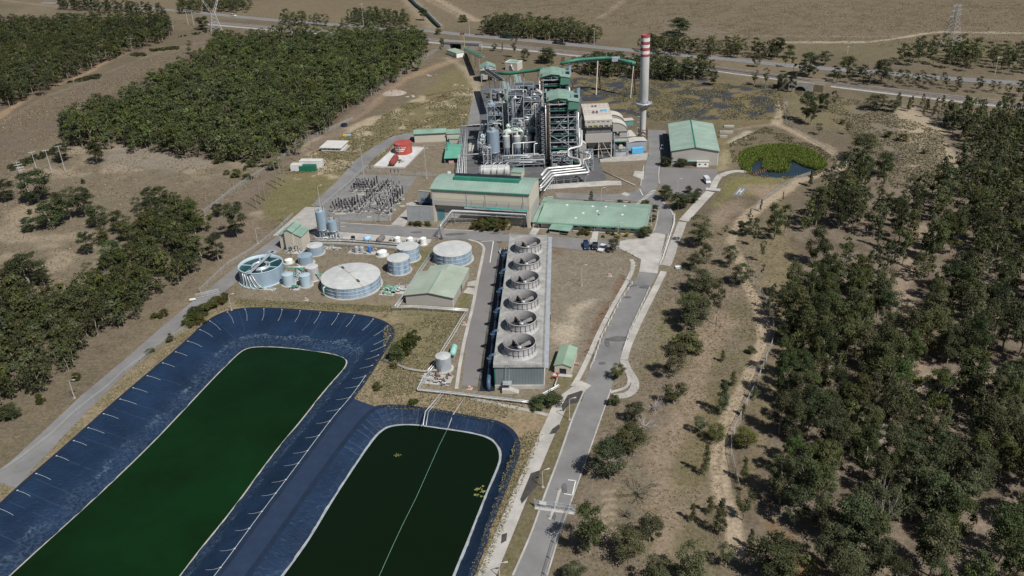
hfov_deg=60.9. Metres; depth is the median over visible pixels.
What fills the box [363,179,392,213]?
busbar
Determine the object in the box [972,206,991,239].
gum tree
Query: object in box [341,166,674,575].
kerbs
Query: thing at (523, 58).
shrubs
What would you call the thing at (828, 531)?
gum tree
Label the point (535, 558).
entry road
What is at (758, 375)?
wire fence
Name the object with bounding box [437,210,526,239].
pipe bridge
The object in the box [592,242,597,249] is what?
parked car
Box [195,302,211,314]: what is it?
shrub
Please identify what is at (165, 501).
pond water
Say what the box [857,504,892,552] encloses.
gum tree
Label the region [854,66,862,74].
gum tree
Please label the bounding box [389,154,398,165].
horizontal tank
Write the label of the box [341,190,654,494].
road markings
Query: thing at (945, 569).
gum tree
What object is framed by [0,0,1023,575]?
ground
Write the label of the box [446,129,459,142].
store shed
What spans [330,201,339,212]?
isolator
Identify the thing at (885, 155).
gum tree
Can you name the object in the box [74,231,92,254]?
gum tree
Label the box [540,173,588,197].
pipe trestle
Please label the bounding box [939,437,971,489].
gum tree
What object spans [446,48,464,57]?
cabin
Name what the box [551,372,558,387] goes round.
hydrant valve
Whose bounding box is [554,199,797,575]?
grass tufts
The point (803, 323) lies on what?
gum tree
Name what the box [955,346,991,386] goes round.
gum tree
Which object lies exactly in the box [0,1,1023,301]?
grass tufts
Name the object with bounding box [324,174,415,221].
switchyard gravel
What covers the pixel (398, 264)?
storage tank
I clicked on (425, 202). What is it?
transformer
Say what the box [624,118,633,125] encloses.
plant shed
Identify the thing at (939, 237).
gum tree
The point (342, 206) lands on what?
isolator
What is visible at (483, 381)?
pit railing
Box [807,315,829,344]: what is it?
gum tree
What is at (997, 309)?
gum tree
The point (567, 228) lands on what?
carport
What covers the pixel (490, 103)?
silo
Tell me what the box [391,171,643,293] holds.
concrete slabs
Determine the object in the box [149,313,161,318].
shrub
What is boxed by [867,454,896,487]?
gum tree
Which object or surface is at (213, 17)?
pylon
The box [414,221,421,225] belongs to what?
shrub
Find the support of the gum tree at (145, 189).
on the ground at (578, 312)
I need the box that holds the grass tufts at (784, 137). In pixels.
[273,77,947,188]
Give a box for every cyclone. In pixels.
[503,131,509,154]
[513,131,520,154]
[524,131,531,152]
[534,131,540,153]
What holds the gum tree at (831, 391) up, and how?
on the ground at (578, 312)
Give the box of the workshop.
[413,128,446,142]
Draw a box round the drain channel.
[470,170,746,575]
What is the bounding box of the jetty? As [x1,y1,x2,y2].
[752,166,770,174]
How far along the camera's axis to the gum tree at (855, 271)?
294.70 m
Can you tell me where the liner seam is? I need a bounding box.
[214,375,365,575]
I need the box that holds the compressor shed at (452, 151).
[444,142,461,162]
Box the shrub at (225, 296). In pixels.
[218,292,228,301]
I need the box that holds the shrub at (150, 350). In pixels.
[144,347,155,353]
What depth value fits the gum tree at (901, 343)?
253.33 m
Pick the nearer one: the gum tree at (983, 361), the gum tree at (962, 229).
the gum tree at (983, 361)
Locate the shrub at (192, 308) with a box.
[185,306,203,317]
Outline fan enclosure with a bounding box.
[612,132,628,155]
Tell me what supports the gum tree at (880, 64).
on the ground at (578, 312)
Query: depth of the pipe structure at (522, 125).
440.88 m
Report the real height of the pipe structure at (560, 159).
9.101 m
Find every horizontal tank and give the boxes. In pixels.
[363,235,370,242]
[376,234,384,243]
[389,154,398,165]
[450,344,457,356]
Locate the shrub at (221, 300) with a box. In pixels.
[208,296,224,307]
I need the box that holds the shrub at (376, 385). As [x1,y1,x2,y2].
[373,381,382,390]
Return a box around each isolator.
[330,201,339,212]
[335,198,344,210]
[338,203,347,212]
[345,201,354,212]
[351,181,359,192]
[357,201,365,213]
[359,182,367,192]
[365,182,373,192]
[373,185,381,196]
[377,203,386,214]
[383,178,391,189]
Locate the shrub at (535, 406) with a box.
[530,403,543,411]
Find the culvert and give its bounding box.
[777,79,830,92]
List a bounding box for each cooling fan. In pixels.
[502,333,537,360]
[505,310,538,334]
[507,289,539,311]
[510,270,540,290]
[512,252,541,271]
[514,236,541,254]
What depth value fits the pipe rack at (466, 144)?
450.56 m
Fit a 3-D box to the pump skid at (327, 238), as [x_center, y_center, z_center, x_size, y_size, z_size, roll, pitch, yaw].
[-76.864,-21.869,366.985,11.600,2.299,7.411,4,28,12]
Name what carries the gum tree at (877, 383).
on the ground at (578, 312)
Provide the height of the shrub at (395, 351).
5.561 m
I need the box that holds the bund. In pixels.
[373,146,423,167]
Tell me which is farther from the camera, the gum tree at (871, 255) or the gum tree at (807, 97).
the gum tree at (807, 97)
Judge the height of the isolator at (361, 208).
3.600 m
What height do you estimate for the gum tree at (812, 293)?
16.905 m
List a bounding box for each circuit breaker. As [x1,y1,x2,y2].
[351,194,358,212]
[371,175,377,188]
[388,196,395,214]
[397,186,404,203]
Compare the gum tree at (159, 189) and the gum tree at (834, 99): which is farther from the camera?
the gum tree at (834, 99)
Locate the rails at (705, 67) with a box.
[209,21,1010,104]
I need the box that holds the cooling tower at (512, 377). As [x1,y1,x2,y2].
[493,235,551,393]
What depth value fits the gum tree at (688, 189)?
395.27 m
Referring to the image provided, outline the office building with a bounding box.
[537,199,651,234]
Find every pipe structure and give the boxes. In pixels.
[477,121,487,157]
[480,144,492,164]
[486,101,503,148]
[491,88,507,143]
[502,153,544,167]
[507,89,523,149]
[511,117,529,153]
[514,82,533,107]
[522,96,539,152]
[531,89,542,106]
[534,106,547,157]
[551,150,572,169]
[583,149,593,168]
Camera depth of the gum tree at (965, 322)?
259.36 m
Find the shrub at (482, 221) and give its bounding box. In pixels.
[477,219,487,229]
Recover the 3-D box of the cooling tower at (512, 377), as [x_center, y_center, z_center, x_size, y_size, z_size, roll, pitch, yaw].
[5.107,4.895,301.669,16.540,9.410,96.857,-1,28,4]
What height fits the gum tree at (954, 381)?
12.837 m
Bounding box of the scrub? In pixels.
[7,29,207,170]
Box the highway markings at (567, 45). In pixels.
[42,3,1013,84]
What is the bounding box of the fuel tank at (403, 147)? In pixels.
[394,139,411,154]
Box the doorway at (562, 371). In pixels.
[560,368,565,373]
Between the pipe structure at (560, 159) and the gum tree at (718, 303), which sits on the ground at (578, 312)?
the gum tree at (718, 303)
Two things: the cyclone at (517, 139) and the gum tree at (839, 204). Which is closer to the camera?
the gum tree at (839, 204)
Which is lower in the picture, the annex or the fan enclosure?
the annex
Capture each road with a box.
[0,236,281,487]
[311,132,413,206]
[339,223,586,250]
[462,240,499,385]
[511,272,656,575]
[555,130,672,233]
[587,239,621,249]
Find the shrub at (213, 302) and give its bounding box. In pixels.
[204,299,218,309]
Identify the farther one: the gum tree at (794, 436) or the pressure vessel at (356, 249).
the pressure vessel at (356, 249)
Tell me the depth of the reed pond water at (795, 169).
417.42 m
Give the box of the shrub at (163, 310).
[158,308,167,315]
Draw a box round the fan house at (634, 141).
[620,130,646,151]
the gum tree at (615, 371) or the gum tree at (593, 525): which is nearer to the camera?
the gum tree at (593, 525)
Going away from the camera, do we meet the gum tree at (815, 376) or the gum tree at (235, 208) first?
the gum tree at (815, 376)
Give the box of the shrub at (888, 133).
[884,131,893,136]
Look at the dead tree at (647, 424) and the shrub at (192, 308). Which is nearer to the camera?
the dead tree at (647, 424)
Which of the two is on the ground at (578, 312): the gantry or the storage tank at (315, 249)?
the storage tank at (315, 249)
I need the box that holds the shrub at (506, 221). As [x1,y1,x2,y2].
[502,219,511,228]
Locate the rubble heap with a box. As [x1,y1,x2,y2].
[382,89,405,95]
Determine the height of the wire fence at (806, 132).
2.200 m
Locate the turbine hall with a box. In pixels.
[430,167,538,227]
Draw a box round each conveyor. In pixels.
[410,0,441,26]
[464,48,483,71]
[484,69,504,99]
[495,67,543,89]
[502,81,511,98]
[513,74,520,90]
[561,56,635,97]
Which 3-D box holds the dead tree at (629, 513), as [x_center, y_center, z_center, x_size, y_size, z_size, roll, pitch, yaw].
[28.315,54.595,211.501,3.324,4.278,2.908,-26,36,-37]
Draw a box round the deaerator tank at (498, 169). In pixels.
[479,162,509,174]
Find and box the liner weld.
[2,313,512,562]
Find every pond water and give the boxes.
[11,347,345,575]
[284,425,498,575]
[751,161,816,177]
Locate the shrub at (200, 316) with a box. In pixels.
[191,313,206,324]
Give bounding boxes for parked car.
[583,240,591,249]
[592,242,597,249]
[597,243,607,251]
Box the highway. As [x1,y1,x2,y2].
[40,2,1020,84]
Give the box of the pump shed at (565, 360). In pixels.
[552,344,577,377]
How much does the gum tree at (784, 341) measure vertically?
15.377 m
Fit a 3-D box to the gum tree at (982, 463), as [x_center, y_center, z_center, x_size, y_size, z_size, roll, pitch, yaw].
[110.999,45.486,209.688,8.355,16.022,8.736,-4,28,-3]
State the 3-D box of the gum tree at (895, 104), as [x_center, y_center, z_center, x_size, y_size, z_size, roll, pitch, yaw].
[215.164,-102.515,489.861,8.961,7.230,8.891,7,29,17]
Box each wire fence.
[0,321,193,468]
[199,217,287,292]
[203,117,350,213]
[544,501,570,575]
[731,264,774,484]
[750,171,810,213]
[783,98,841,155]
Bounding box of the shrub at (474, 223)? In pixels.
[470,221,481,229]
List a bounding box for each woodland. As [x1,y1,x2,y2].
[0,10,173,105]
[0,191,213,404]
[56,18,429,169]
[57,0,165,14]
[175,0,252,13]
[279,6,410,27]
[479,12,602,42]
[570,50,715,81]
[637,33,780,58]
[748,214,796,328]
[778,94,1023,575]
[791,57,1023,96]
[881,92,956,131]
[897,33,1023,74]
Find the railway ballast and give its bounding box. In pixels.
[206,21,1023,108]
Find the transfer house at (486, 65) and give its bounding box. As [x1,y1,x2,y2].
[479,61,495,81]
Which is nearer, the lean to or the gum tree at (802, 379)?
the gum tree at (802, 379)
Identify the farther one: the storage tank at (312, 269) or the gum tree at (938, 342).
the storage tank at (312, 269)
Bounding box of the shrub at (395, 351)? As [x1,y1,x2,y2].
[387,343,404,361]
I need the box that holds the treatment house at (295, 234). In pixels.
[278,221,309,249]
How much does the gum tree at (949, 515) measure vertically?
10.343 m
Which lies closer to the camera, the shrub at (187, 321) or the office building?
the shrub at (187, 321)
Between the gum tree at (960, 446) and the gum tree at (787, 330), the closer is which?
the gum tree at (960, 446)
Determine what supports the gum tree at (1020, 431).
on the ground at (578, 312)
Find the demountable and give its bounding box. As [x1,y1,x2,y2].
[319,140,350,151]
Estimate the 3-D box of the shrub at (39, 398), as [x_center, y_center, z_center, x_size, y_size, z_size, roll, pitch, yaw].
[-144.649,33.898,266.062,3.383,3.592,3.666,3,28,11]
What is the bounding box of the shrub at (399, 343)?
[394,340,406,355]
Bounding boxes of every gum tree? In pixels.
[0,178,16,201]
[0,402,20,419]
[0,406,7,420]
[1,251,47,282]
[14,168,53,202]
[19,216,34,231]
[31,268,52,285]
[32,199,69,226]
[48,186,75,219]
[50,143,71,161]
[66,186,94,216]
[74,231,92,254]
[80,262,95,276]
[83,142,106,162]
[85,205,108,225]
[92,227,110,242]
[96,239,123,262]
[107,210,126,228]
[114,216,134,237]
[129,196,140,212]
[139,186,157,203]
[153,186,167,203]
[180,198,204,233]
[193,16,209,29]
[204,231,224,260]
[211,204,221,216]
[212,152,224,163]
[218,201,247,236]
[417,8,427,20]
[439,38,443,49]
[458,15,467,20]
[510,38,517,57]
[520,49,530,57]
[538,47,556,62]
[562,559,587,575]
[574,499,608,552]
[588,191,592,200]
[590,437,631,478]
[606,394,620,404]
[607,524,647,563]
[608,238,618,251]
[610,363,625,378]
[614,420,650,455]
[624,401,646,421]
[637,226,653,236]
[638,511,665,541]
[642,553,671,575]
[658,185,673,199]
[659,156,673,165]
[661,382,687,403]
[664,342,686,376]
[667,17,694,34]
[669,192,686,208]
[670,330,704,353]
[671,538,707,575]
[675,158,688,166]
[675,291,702,316]
[679,194,691,207]
[679,296,712,327]
[684,267,713,293]
[685,186,692,191]
[686,191,700,202]
[686,251,702,267]
[687,214,713,245]
[688,503,696,521]
[694,416,708,433]
[696,276,722,300]
[699,242,712,262]
[700,444,710,475]
[705,496,714,513]
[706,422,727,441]
[709,71,718,84]
[711,279,725,323]
[713,498,728,534]
[717,380,730,414]
[717,541,736,567]
[720,350,724,361]
[721,245,739,266]
[729,370,736,385]
[731,263,755,284]
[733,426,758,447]
[734,491,755,520]
[737,220,752,234]
[739,456,749,481]
[740,404,745,415]
[745,530,806,575]
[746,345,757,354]
[746,528,755,547]
[751,70,759,84]
[751,386,757,399]
[752,54,761,64]
[763,67,770,87]
[766,202,786,239]
[767,452,789,491]
[767,452,798,504]
[769,37,787,56]
[769,389,794,434]
[773,351,800,395]
[774,322,795,339]
[775,73,787,85]
[775,334,800,373]
[778,280,795,319]
[778,284,809,323]
[782,426,804,456]
[783,484,812,525]
[784,44,795,57]
[784,397,808,434]
[784,434,805,477]
[785,389,802,423]
[786,260,806,290]
[788,74,797,88]
[789,453,824,507]
[792,370,815,403]
[794,300,813,344]
[794,305,816,342]
[794,347,814,385]
[798,90,816,121]
[798,290,822,327]
[798,443,826,479]
[799,383,827,439]
[800,52,821,75]
[802,370,822,399]
[804,386,822,420]
[805,102,817,124]
[805,185,829,226]
[805,224,829,261]
[806,462,839,514]
[807,261,829,293]
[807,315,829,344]
[808,493,840,534]
[809,171,813,184]
[809,320,838,369]
[809,437,833,462]
[810,336,822,371]
[811,292,833,324]
[813,393,842,433]
[813,439,845,484]
[813,518,849,568]
[816,93,830,112]
[816,123,822,134]
[816,242,840,278]
[816,356,830,389]
[816,402,852,461]
[818,288,844,327]
[818,388,840,427]
[819,50,832,64]
[821,279,841,319]
[822,275,839,297]
[824,546,865,575]
[825,364,851,399]
[827,420,855,463]
[831,189,853,228]
[832,91,838,109]
[834,484,872,538]
[834,541,870,575]
[836,169,855,189]
[837,494,878,551]
[838,55,858,77]
[838,385,857,414]
[839,316,863,355]
[840,187,864,227]
[840,373,877,417]
[841,286,867,320]
[842,275,868,311]
[842,421,863,460]
[843,301,875,348]
[846,252,874,282]
[846,264,866,293]
[848,422,884,479]
[849,131,881,156]
[849,324,877,368]
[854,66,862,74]
[854,157,877,170]
[855,278,874,303]
[856,341,899,383]
[857,482,890,534]
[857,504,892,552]
[859,415,882,448]
[860,521,897,575]
[861,371,885,409]
[861,402,885,433]
[863,93,890,109]
[863,320,897,360]
[866,249,875,285]
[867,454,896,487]
[868,278,885,316]
[873,274,892,317]
[874,59,892,83]
[874,151,897,172]
[874,266,897,313]
[874,325,885,361]
[877,420,912,464]
[878,380,903,422]
[879,290,904,329]
[879,310,896,337]
[881,327,912,379]
[881,482,906,522]
[882,384,916,433]
[882,449,904,484]
[884,554,913,575]
[887,100,901,111]
[890,198,909,236]
[893,357,916,398]
[894,305,924,354]
[895,449,934,504]
[896,200,909,241]
[896,422,924,461]
[898,462,937,520]
[900,352,921,385]
[901,392,922,428]
[902,440,928,472]
[904,327,928,361]
[908,413,933,448]
[913,519,940,565]
[917,291,948,337]
[917,510,964,575]
[918,308,950,358]
[919,291,936,314]
[921,211,937,250]
[921,218,952,259]
[921,441,956,489]
[923,368,952,408]
[923,468,964,517]
[924,411,951,451]
[926,556,953,575]
[929,278,948,309]
[929,505,954,532]
[932,367,958,405]
[933,432,960,469]
[935,209,959,252]
[935,316,959,359]
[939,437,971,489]
[940,263,960,292]
[940,322,965,366]
[941,493,980,537]
[945,216,969,253]
[947,250,977,283]
[948,469,982,510]
[952,318,981,363]
[954,548,997,575]
[955,265,973,308]
[955,275,988,316]
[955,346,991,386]
[955,349,995,404]
[955,452,993,499]
[958,285,989,322]
[958,312,991,360]
[963,369,1009,417]
[967,408,994,451]
[968,429,1001,467]
[969,184,993,220]
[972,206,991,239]
[974,400,1020,446]
[974,447,998,486]
[975,461,998,497]
[977,305,1008,349]
[980,212,1003,252]
[983,281,1011,311]
[985,499,1023,562]
[992,393,1023,436]
[992,432,1022,479]
[994,297,1023,349]
[994,362,1022,402]
[995,257,1019,297]
[997,366,1023,406]
[998,525,1023,575]
[999,380,1023,416]
[999,407,1023,455]
[1006,425,1023,485]
[1008,304,1023,356]
[1010,359,1023,379]
[1010,360,1023,405]
[1011,489,1023,523]
[1012,508,1023,542]
[1018,222,1023,249]
[1020,466,1023,478]
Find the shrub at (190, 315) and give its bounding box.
[181,311,203,327]
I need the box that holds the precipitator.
[581,103,612,157]
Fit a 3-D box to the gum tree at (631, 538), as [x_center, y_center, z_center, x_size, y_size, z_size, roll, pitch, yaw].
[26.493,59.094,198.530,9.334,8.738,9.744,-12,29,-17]
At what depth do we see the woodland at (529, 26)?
698.89 m
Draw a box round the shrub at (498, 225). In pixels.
[492,217,504,229]
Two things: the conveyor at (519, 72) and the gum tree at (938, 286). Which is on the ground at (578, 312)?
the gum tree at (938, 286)
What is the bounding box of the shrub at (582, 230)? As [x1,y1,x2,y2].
[578,228,590,234]
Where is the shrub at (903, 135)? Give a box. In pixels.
[896,133,909,140]
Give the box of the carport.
[549,224,572,234]
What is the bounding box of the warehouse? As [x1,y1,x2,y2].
[668,120,719,164]
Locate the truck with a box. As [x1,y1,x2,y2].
[500,33,511,38]
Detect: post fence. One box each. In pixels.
[590,281,632,367]
[623,288,649,349]
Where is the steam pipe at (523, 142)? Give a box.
[512,141,540,158]
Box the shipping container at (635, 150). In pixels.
[631,147,643,153]
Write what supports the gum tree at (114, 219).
on the ground at (578, 312)
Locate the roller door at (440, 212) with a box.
[437,209,444,220]
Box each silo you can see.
[314,207,327,237]
[327,217,339,238]
[486,100,495,129]
[486,127,500,161]
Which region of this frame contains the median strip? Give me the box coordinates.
[548,486,560,519]
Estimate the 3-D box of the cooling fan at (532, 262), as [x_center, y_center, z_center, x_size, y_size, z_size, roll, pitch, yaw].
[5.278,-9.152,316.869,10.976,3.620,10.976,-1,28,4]
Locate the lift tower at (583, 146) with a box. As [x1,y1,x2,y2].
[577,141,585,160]
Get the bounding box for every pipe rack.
[309,238,401,251]
[392,305,467,312]
[395,252,432,306]
[417,367,529,402]
[427,310,468,370]
[456,128,465,172]
[464,128,467,172]
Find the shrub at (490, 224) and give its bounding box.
[484,217,496,230]
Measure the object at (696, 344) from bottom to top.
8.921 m
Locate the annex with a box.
[696,160,708,166]
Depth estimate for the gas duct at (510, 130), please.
441.07 m
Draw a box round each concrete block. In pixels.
[719,131,732,133]
[724,125,733,127]
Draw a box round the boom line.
[379,397,464,575]
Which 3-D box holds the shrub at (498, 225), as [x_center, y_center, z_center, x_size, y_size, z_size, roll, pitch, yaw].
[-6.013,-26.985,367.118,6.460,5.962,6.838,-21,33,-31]
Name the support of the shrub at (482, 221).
on the ground at (578, 312)
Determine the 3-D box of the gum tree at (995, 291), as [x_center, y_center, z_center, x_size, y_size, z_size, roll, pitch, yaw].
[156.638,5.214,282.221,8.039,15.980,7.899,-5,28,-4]
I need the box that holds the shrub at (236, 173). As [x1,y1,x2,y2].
[230,169,241,176]
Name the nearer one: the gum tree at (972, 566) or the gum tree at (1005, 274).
the gum tree at (972, 566)
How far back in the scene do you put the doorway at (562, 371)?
269.06 m
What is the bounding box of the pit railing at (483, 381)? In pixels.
[479,254,506,390]
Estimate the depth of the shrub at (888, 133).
451.05 m
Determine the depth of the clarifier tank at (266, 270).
331.96 m
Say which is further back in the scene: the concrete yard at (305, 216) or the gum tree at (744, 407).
the concrete yard at (305, 216)
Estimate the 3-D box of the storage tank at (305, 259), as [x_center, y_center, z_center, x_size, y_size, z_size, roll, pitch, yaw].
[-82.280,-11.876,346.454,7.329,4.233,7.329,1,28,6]
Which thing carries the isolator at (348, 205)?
on the switchyard gravel
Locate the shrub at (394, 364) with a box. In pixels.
[390,362,397,368]
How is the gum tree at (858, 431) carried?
on the ground at (578, 312)
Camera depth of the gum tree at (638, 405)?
244.12 m
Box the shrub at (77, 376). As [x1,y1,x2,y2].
[70,372,81,380]
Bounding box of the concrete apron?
[619,233,665,272]
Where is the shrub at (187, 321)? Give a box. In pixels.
[182,317,195,326]
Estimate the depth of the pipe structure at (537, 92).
453.33 m
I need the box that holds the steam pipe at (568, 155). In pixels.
[540,130,582,176]
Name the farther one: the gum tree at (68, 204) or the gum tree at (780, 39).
the gum tree at (780, 39)
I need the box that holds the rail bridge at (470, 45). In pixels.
[440,40,482,49]
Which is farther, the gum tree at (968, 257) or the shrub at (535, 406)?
the gum tree at (968, 257)
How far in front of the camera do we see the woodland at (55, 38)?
713.91 m
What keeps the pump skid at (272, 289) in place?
on the ground at (578, 312)
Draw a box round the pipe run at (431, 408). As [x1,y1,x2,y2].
[423,391,443,424]
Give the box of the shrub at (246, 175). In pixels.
[241,173,253,178]
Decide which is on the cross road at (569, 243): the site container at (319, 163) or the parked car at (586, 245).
the parked car at (586, 245)
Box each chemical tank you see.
[376,249,388,257]
[393,236,401,243]
[419,237,427,245]
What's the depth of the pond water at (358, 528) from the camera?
222.69 m
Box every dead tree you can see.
[624,502,634,519]
[628,467,660,499]
[637,416,657,432]
[648,397,664,410]
[869,473,907,524]
[892,151,901,164]
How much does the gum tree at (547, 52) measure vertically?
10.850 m
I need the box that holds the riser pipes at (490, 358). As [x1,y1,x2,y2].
[487,251,508,391]
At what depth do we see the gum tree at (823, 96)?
491.21 m
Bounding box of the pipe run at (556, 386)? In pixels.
[542,384,559,394]
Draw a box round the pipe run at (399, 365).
[381,358,436,371]
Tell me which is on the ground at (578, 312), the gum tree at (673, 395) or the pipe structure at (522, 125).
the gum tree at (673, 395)
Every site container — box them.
[290,163,302,170]
[299,159,323,167]
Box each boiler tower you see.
[535,65,573,107]
[541,87,582,165]
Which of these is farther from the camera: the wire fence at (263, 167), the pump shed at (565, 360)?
the wire fence at (263, 167)
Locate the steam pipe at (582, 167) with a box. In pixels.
[541,151,590,179]
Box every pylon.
[203,0,222,33]
[938,4,961,48]
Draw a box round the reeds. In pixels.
[736,142,827,172]
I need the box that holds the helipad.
[732,187,748,195]
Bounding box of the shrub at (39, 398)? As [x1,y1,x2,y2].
[34,393,46,404]
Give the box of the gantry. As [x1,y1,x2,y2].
[373,187,389,203]
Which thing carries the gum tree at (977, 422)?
on the ground at (578, 312)
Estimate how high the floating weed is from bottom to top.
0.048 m
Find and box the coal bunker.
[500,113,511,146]
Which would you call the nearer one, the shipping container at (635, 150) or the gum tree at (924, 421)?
the gum tree at (924, 421)
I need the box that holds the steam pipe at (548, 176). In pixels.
[539,161,586,186]
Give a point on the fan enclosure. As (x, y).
(620, 150)
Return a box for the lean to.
[662,134,669,160]
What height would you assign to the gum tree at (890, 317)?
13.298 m
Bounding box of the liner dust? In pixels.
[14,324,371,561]
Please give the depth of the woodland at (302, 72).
549.15 m
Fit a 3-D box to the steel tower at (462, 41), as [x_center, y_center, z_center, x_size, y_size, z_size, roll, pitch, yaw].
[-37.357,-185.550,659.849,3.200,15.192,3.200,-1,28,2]
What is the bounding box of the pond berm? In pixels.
[221,399,374,575]
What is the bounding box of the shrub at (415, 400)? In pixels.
[407,398,418,406]
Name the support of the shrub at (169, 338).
on the ground at (578, 312)
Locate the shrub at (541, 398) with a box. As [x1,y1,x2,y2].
[529,393,548,404]
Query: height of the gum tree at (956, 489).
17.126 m
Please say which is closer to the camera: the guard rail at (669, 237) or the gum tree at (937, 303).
the gum tree at (937, 303)
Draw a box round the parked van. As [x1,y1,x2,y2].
[703,175,710,182]
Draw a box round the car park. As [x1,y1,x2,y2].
[660,167,717,194]
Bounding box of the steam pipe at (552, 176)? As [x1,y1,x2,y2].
[539,162,589,189]
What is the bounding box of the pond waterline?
[9,346,501,575]
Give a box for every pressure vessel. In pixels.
[353,246,358,253]
[359,246,363,253]
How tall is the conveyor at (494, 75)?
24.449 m
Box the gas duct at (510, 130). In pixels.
[502,123,533,154]
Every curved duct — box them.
[611,111,624,132]
[611,118,627,136]
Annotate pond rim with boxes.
[0,307,520,575]
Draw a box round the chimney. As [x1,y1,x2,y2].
[635,34,651,138]
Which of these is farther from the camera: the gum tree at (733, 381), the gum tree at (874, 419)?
the gum tree at (733, 381)
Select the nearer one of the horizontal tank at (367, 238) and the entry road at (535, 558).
the entry road at (535, 558)
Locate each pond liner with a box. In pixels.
[0,309,389,575]
[251,407,514,575]
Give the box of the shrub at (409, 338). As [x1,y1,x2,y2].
[400,329,420,354]
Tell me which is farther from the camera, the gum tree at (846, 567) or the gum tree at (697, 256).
the gum tree at (697, 256)
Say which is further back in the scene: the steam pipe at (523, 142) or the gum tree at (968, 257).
the steam pipe at (523, 142)
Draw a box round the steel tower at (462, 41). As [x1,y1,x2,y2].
[460,32,464,50]
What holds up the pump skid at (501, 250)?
on the ground at (578, 312)
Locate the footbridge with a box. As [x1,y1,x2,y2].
[706,187,720,191]
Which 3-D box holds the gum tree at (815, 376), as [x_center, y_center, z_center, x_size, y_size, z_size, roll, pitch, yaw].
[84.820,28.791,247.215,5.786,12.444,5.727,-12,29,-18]
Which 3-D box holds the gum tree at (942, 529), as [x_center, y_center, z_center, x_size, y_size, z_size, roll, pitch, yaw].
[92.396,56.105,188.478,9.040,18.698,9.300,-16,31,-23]
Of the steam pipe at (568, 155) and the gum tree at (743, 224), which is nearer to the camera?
the gum tree at (743, 224)
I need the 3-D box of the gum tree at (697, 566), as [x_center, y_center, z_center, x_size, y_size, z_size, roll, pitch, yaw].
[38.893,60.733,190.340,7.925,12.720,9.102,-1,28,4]
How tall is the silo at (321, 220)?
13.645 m
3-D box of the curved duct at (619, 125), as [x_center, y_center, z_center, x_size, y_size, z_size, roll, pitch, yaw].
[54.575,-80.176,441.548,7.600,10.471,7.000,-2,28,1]
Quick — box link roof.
[532,197,551,226]
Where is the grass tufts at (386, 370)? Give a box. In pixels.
[0,299,542,575]
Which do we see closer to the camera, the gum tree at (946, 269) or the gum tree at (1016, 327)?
the gum tree at (1016, 327)
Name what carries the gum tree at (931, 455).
on the ground at (578, 312)
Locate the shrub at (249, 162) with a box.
[245,160,257,166]
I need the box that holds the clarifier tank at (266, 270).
[237,249,285,288]
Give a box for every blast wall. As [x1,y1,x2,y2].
[406,205,433,221]
[418,190,430,204]
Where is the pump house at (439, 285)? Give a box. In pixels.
[404,264,469,306]
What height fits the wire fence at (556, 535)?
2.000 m
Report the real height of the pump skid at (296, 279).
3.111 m
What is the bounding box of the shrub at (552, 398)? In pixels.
[545,389,563,407]
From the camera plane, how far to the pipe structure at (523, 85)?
460.29 m
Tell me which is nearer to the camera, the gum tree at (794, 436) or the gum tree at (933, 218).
the gum tree at (794, 436)
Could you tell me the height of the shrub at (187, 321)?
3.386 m
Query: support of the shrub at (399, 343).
on the ground at (578, 312)
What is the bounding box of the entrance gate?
[534,499,575,514]
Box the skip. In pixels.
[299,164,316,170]
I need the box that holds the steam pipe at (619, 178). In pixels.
[603,171,635,185]
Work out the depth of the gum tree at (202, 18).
782.79 m
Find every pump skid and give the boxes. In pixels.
[256,285,276,291]
[284,245,304,253]
[289,285,299,290]
[293,269,305,282]
[315,233,342,241]
[323,245,340,249]
[348,248,376,254]
[379,284,396,295]
[389,238,419,243]
[391,282,409,293]
[418,369,453,385]
[498,248,507,254]
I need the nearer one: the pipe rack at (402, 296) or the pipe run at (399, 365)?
the pipe run at (399, 365)
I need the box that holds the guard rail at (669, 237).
[660,214,674,262]
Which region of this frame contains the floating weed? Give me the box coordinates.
[474,485,485,496]
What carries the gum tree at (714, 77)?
on the ground at (578, 312)
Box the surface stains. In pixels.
[410,231,650,542]
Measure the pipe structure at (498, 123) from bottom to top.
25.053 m
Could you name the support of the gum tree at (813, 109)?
on the ground at (578, 312)
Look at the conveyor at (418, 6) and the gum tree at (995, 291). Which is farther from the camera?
the conveyor at (418, 6)
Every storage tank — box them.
[283,258,294,264]
[297,252,314,266]
[305,263,320,281]
[306,242,325,256]
[321,263,382,299]
[387,253,411,275]
[397,241,420,262]
[432,240,473,266]
[435,351,453,373]
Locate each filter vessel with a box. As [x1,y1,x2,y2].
[281,271,296,287]
[299,272,313,288]
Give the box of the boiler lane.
[468,98,647,161]
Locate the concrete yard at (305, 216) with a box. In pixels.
[273,207,431,242]
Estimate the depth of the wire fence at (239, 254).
351.75 m
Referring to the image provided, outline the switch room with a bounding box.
[505,59,521,70]
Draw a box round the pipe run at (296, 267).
[284,266,302,276]
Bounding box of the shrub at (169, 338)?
[165,333,173,340]
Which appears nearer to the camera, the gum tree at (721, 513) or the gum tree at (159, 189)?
the gum tree at (721, 513)
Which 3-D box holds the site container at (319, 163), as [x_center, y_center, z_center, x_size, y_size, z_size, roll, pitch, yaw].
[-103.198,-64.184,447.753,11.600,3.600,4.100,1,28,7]
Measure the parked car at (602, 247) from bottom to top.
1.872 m
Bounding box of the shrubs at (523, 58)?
[504,54,564,65]
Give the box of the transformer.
[420,198,430,205]

